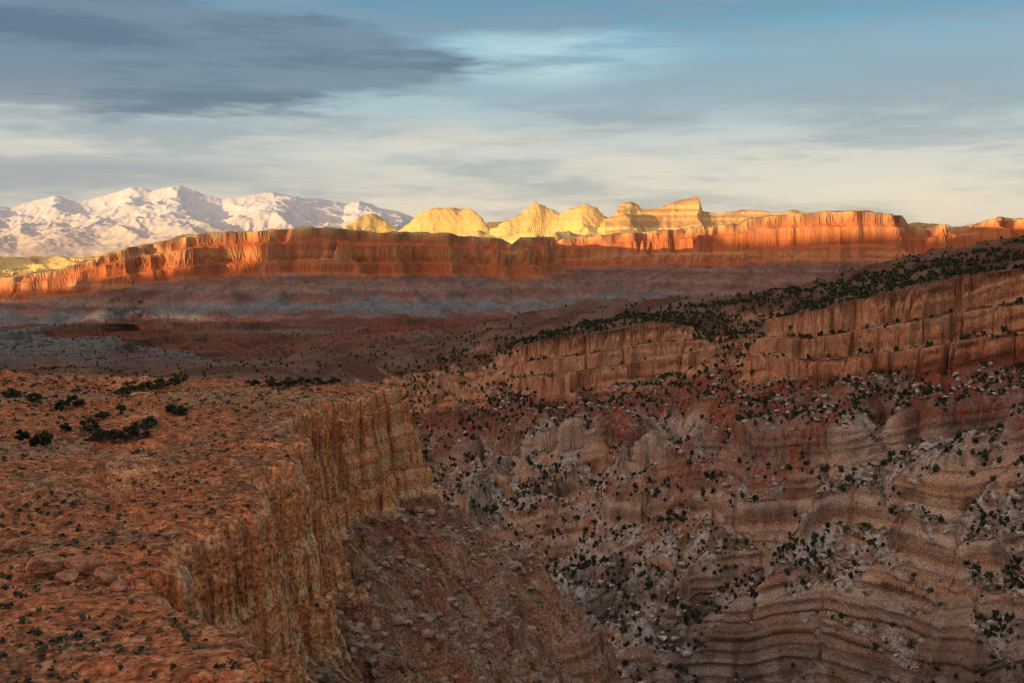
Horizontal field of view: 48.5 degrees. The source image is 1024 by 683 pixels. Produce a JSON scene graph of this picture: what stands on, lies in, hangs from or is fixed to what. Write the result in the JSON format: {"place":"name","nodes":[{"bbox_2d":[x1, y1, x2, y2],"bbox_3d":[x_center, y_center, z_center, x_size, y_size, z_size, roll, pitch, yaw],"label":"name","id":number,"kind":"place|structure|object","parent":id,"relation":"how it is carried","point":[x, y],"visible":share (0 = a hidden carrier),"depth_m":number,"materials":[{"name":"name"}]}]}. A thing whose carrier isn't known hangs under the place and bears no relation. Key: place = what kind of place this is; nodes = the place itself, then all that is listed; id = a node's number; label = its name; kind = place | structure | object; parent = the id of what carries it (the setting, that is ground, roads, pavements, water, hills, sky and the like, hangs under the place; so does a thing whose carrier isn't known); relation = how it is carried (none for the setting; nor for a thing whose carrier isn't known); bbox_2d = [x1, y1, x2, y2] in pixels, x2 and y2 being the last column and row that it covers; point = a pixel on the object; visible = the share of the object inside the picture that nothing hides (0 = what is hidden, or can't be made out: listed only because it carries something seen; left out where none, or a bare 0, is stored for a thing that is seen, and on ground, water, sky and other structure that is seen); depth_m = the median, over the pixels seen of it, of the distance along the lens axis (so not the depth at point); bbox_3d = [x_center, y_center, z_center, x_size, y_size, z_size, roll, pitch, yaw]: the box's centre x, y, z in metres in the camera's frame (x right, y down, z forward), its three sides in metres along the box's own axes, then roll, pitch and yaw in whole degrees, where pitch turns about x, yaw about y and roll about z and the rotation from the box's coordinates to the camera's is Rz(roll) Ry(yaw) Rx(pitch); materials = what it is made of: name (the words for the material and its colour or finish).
{"place":"outdoors","nodes":[
{"label":"outdoors","id":0,"kind":"place"},
{"bbox_2d":[0,185,414,256],"bbox_3d":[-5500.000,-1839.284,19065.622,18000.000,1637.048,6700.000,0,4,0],"label":"snowy mountain","id":1,"kind":"structure","parent":0,"point":[52,226],"depth_m":18592.68,"materials":[{"name":"white snow"}]},
{"bbox_2d":[0,196,1023,682],"bbox_3d":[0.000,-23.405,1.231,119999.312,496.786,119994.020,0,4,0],"label":"canyon ground","id":2,"kind":"structure","parent":0,"point":[276,566],"depth_m":374.95,"materials":[{"name":"brown stone"}]},
{"bbox_2d":[0,388,21,397],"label":"juniper tree","id":3,"kind":"object","parent":2,"relation":"on","point":[12,393],"visible":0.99,"depth_m":175.85,"materials":[{"name":"green plant"}]},
{"bbox_2d":[0,536,30,553],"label":"boulder","id":4,"kind":"object","parent":2,"relation":"on","point":[19,545],"visible":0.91,"depth_m":88.88,"materials":[{"name":"brown stone"}]},
{"bbox_2d":[14,429,30,440],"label":"juniper tree","id":5,"kind":"object","parent":2,"relation":"on","point":[23,435],"visible":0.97,"depth_m":135.16,"materials":[{"name":"green plant"}]},
{"bbox_2d":[25,392,41,401],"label":"juniper tree","id":6,"kind":"object","parent":2,"relation":"on","point":[30,396],"visible":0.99,"depth_m":173.59,"materials":[{"name":"green plant"}]},
{"bbox_2d":[29,433,39,446],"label":"juniper tree","id":7,"kind":"object","parent":2,"relation":"on","point":[34,440],"visible":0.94,"depth_m":132.10,"materials":[{"name":"green plant"}]},
{"bbox_2d":[24,554,64,576],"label":"boulder","id":8,"kind":"object","parent":2,"relation":"on","point":[45,565],"visible":0.9,"depth_m":78.80,"materials":[{"name":"brown stone"}]},
{"bbox_2d":[38,429,53,447],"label":"juniper tree","id":9,"kind":"object","parent":2,"relation":"on","point":[43,435],"visible":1,"depth_m":131.25,"materials":[{"name":"green plant"}]},
{"bbox_2d":[54,401,69,410],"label":"juniper tree","id":10,"kind":"object","parent":2,"relation":"on","point":[59,405],"visible":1,"depth_m":166.99,"materials":[{"name":"green plant"}]},
{"bbox_2d":[59,422,71,431],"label":"juniper tree","id":11,"kind":"object","parent":2,"relation":"on","point":[66,426],"visible":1,"depth_m":142.21,"materials":[{"name":"green plant"}]},
{"bbox_2d":[54,568,79,582],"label":"boulder","id":12,"kind":"object","parent":2,"relation":"on","point":[68,576],"visible":1,"depth_m":76.82,"materials":[{"name":"brown stone"}]},
{"bbox_2d":[61,585,76,597],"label":"boulder","id":13,"kind":"object","parent":2,"relation":"on","point":[69,591],"visible":1,"depth_m":72.36,"materials":[{"name":"brown stone"}]},
{"bbox_2d":[64,395,84,405],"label":"juniper tree","id":14,"kind":"object","parent":2,"relation":"on","point":[71,398],"visible":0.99,"depth_m":169.34,"materials":[{"name":"green plant"}]},
{"bbox_2d":[63,554,104,575],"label":"boulder","id":15,"kind":"object","parent":2,"relation":"on","point":[85,565],"visible":0.84,"depth_m":78.92,"materials":[{"name":"brown stone"}]},
{"bbox_2d":[79,417,100,432],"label":"juniper tree","id":16,"kind":"object","parent":2,"relation":"on","point":[89,427],"visible":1,"depth_m":141.54,"materials":[{"name":"green plant"}]},
{"bbox_2d":[93,587,101,594],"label":"boulder","id":17,"kind":"object","parent":2,"relation":"on","point":[97,590],"visible":0.99,"depth_m":74.47,"materials":[{"name":"brown stone"}]},
{"bbox_2d":[89,428,106,440],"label":"juniper tree","id":18,"kind":"object","parent":2,"relation":"on","point":[94,436],"visible":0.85,"depth_m":139.72,"materials":[{"name":"green plant"}]},
{"bbox_2d":[94,411,109,419],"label":"juniper tree","id":19,"kind":"object","parent":2,"relation":"on","point":[102,415],"visible":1,"depth_m":150.44,"materials":[{"name":"green plant"}]},
{"bbox_2d":[93,566,117,585],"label":"boulder","id":20,"kind":"object","parent":2,"relation":"on","point":[103,575],"visible":0.93,"depth_m":76.79,"materials":[{"name":"brown stone"}]},
{"bbox_2d":[100,428,124,443],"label":"juniper tree","id":21,"kind":"object","parent":2,"relation":"on","point":[109,434],"visible":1,"depth_m":138.72,"materials":[{"name":"green plant"}]},
{"bbox_2d":[110,580,128,591],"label":"boulder","id":22,"kind":"object","parent":2,"relation":"on","point":[119,586],"visible":0.98,"depth_m":75.55,"materials":[{"name":"brown stone"}]},
{"bbox_2d":[116,404,126,410],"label":"juniper tree","id":23,"kind":"object","parent":2,"relation":"on","point":[120,407],"visible":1,"depth_m":162.07,"materials":[{"name":"green plant"}]},
{"bbox_2d":[114,386,131,395],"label":"juniper tree","id":24,"kind":"object","parent":2,"relation":"on","point":[120,390],"visible":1,"depth_m":178.47,"materials":[{"name":"green plant"}]},
{"bbox_2d":[113,425,135,440],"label":"juniper tree","id":25,"kind":"object","parent":2,"relation":"on","point":[129,430],"visible":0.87,"depth_m":140.19,"materials":[{"name":"green plant"}]},
{"bbox_2d":[121,380,144,390],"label":"juniper tree","id":26,"kind":"object","parent":2,"relation":"on","point":[132,387],"visible":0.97,"depth_m":199.34,"materials":[{"name":"green plant"}]},
{"bbox_2d":[126,420,150,437],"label":"juniper tree","id":27,"kind":"object","parent":2,"relation":"on","point":[146,431],"visible":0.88,"depth_m":142.04,"materials":[{"name":"green plant"}]},
{"bbox_2d":[141,416,157,426],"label":"juniper tree","id":28,"kind":"object","parent":2,"relation":"on","point":[150,421],"visible":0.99,"depth_m":145.61,"materials":[{"name":"green plant"}]},
{"bbox_2d":[139,381,159,390],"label":"juniper tree","id":29,"kind":"object","parent":2,"relation":"on","point":[149,387],"visible":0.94,"depth_m":199.13,"materials":[{"name":"green plant"}]},
{"bbox_2d":[151,550,161,555],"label":"boulder","id":30,"kind":"object","parent":2,"relation":"on","point":[156,552],"visible":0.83,"depth_m":85.92,"materials":[{"name":"brown stone"}]},
{"bbox_2d":[153,378,173,388],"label":"juniper tree","id":31,"kind":"object","parent":2,"relation":"on","point":[160,382],"visible":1,"depth_m":199.52,"materials":[{"name":"green plant"}]},
{"bbox_2d":[165,404,176,411],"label":"juniper tree","id":32,"kind":"object","parent":2,"relation":"on","point":[169,407],"visible":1,"depth_m":154.33,"materials":[{"name":"green plant"}]},
{"bbox_2d":[168,375,188,383],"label":"juniper tree","id":33,"kind":"object","parent":2,"relation":"on","point":[176,380],"visible":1,"depth_m":207.03,"materials":[{"name":"green plant"}]},
{"bbox_2d":[172,405,187,414],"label":"juniper tree","id":34,"kind":"object","parent":2,"relation":"on","point":[178,410],"visible":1,"depth_m":154.07,"materials":[{"name":"green plant"}]},
{"bbox_2d":[0,379,395,682],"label":"loose stones","id":35,"kind":"object","parent":2,"relation":"on","point":[28,652],"visible":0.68,"depth_m":104.17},
{"bbox_2d":[245,379,260,385],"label":"juniper tree","id":36,"kind":"object","parent":2,"relation":"on","point":[253,382],"visible":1,"depth_m":204.54,"materials":[{"name":"green plant"}]},
{"bbox_2d":[264,378,282,386],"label":"juniper tree","id":37,"kind":"object","parent":2,"relation":"on","point":[271,382],"visible":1,"depth_m":194.95,"materials":[{"name":"green plant"}]},
{"bbox_2d":[280,376,294,385],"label":"juniper tree","id":38,"kind":"object","parent":2,"relation":"on","point":[289,382],"visible":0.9,"depth_m":202.61,"materials":[{"name":"green plant"}]},
{"bbox_2d":[292,376,312,384],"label":"juniper tree","id":39,"kind":"object","parent":2,"relation":"on","point":[301,379],"visible":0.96,"depth_m":204.91,"materials":[{"name":"green plant"}]},
{"bbox_2d":[309,377,327,384],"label":"juniper tree","id":40,"kind":"object","parent":2,"relation":"on","point":[319,381],"visible":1,"depth_m":205.08,"materials":[{"name":"green plant"}]},
{"bbox_2d":[326,377,340,383],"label":"juniper tree","id":41,"kind":"object","parent":2,"relation":"on","point":[333,380],"visible":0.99,"depth_m":208.31,"materials":[{"name":"green plant"}]},
{"bbox_2d":[308,488,600,682],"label":"talus rocks","id":42,"kind":"object","parent":2,"relation":"on","point":[323,674],"visible":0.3,"depth_m":168.20,"materials":[{"name":"stone"}]},
{"bbox_2d":[0,235,1023,682],"bbox_3d":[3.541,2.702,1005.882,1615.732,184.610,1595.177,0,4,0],"label":"juniper woodland","id":43,"kind":"object","parent":2,"relation":"on","point":[892,275],"visible":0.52,"depth_m":454.11,"materials":[{"name":"green plant"}]},
{"bbox_2d":[0,367,1023,682],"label":"sagebrush","id":44,"kind":"object","parent":2,"relation":"on","point":[78,635],"visible":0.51,"depth_m":102.56,"materials":[{"name":"green plant"}]},
{"bbox_2d":[412,333,1023,682],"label":"slope boulders","id":45,"kind":"object","parent":2,"relation":"on","point":[906,508],"visible":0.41,"depth_m":385.16,"materials":[{"name":"stone"}]},
{"bbox_2d":[0,0,1023,226],"label":"sky","id":46,"kind":"structure","parent":0,"point":[913,110],"materials":[{"name":"blue"}]}
]}

